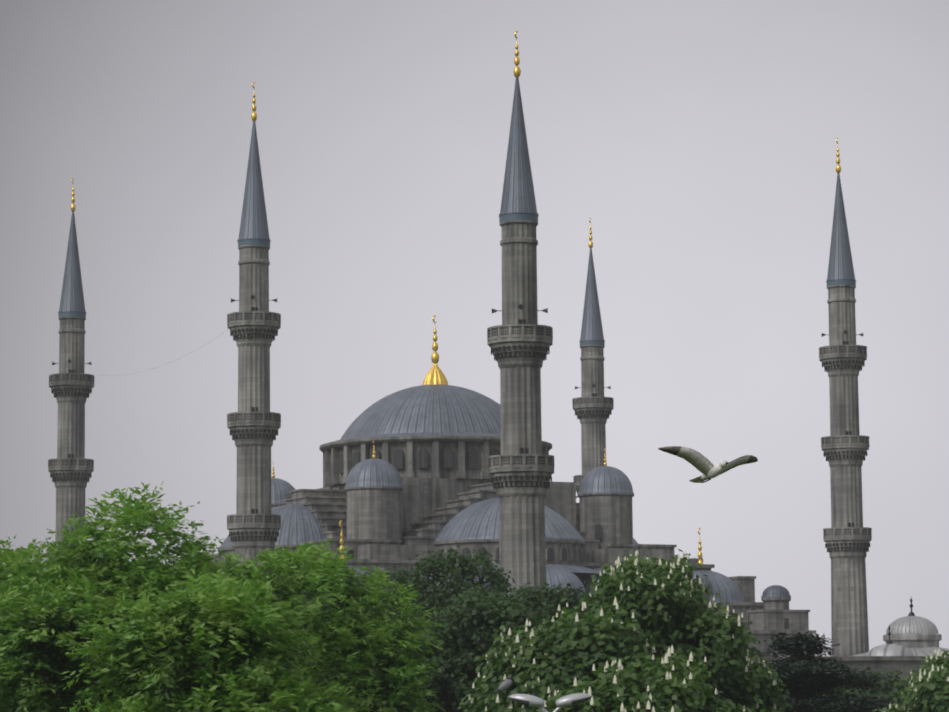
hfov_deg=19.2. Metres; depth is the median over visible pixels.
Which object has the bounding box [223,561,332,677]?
tree
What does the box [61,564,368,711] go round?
tree
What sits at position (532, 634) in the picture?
chestnut candles
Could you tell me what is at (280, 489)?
turret
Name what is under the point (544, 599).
tree
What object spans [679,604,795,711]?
chestnut
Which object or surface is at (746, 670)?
chestnut candles
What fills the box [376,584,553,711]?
tree
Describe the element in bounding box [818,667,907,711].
tree
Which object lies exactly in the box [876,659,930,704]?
tree
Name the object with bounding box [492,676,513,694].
pigeon
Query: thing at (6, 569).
tree
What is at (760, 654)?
tree
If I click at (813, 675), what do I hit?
cedar
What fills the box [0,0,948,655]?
sky
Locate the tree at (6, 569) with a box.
[0,536,126,708]
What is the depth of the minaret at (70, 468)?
354.48 m
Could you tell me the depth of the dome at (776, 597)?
329.29 m
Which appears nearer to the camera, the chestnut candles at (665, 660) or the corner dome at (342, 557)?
the chestnut candles at (665, 660)
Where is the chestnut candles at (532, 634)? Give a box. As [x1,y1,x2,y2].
[468,596,654,710]
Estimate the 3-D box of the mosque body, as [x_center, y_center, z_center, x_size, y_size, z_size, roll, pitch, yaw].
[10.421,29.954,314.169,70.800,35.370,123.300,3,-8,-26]
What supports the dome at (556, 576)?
on the mosque body
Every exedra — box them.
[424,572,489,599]
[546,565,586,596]
[577,568,609,595]
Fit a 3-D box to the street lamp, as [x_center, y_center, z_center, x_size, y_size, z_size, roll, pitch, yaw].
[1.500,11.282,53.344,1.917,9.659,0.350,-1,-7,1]
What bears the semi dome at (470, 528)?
on the mosque body
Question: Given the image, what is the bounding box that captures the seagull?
[658,446,757,482]
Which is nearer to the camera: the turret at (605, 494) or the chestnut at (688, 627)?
the chestnut at (688, 627)
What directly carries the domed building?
on the precinct paving
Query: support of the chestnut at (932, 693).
on the ground
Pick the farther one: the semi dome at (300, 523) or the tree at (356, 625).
the semi dome at (300, 523)
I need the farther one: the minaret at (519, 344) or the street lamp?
the minaret at (519, 344)
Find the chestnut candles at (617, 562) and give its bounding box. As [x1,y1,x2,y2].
[589,550,746,674]
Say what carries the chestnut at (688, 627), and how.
on the ground
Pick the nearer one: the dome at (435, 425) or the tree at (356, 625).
the tree at (356, 625)
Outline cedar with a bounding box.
[761,631,902,711]
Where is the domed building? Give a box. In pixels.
[852,598,948,655]
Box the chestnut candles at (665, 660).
[544,645,744,711]
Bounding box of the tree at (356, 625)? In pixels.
[260,538,445,711]
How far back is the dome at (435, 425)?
336.94 m
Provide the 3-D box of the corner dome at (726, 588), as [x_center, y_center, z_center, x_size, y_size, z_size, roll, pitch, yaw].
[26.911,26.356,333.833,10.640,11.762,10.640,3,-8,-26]
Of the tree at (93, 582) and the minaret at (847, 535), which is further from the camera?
the minaret at (847, 535)
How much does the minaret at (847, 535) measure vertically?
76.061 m
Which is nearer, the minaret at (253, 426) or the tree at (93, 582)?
the tree at (93, 582)
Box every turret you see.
[271,461,294,507]
[344,441,403,544]
[577,449,633,548]
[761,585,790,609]
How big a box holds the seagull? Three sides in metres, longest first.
1.580 x 0.811 x 0.349 m
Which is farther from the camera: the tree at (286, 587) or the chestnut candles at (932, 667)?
the chestnut candles at (932, 667)
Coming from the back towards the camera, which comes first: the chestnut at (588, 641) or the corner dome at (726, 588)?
the corner dome at (726, 588)
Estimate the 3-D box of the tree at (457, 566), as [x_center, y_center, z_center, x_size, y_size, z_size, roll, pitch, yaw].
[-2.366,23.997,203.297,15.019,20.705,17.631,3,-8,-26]
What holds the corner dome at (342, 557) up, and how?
on the mosque body
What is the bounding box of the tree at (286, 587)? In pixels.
[82,541,330,710]
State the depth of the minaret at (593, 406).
388.82 m
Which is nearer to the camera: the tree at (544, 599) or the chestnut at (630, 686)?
the chestnut at (630, 686)
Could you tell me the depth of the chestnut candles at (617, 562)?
132.49 m
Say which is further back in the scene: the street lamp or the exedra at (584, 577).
the exedra at (584, 577)
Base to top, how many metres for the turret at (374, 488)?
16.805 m
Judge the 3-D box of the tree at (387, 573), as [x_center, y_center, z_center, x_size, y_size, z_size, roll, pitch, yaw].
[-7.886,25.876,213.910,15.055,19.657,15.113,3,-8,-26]
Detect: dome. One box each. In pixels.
[218,504,325,571]
[319,315,551,487]
[337,520,369,581]
[433,498,598,572]
[692,528,744,614]
[692,571,709,597]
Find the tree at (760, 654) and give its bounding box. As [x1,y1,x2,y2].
[718,614,772,663]
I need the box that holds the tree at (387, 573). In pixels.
[293,567,438,684]
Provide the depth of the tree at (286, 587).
96.19 m
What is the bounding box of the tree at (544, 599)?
[448,581,595,711]
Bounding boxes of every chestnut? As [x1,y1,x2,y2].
[457,598,661,711]
[532,648,765,711]
[578,549,757,705]
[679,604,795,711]
[873,649,948,711]
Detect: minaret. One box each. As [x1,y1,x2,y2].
[47,178,93,564]
[227,82,280,573]
[487,31,553,612]
[572,218,613,493]
[819,138,871,655]
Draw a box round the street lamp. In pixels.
[508,693,591,711]
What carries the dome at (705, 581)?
on the mosque body
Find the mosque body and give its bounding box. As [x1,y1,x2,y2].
[207,477,948,682]
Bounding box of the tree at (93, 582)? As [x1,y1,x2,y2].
[0,481,245,711]
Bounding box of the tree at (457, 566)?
[363,545,514,709]
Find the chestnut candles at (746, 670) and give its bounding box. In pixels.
[713,617,780,709]
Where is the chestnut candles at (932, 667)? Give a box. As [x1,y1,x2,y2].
[884,649,948,711]

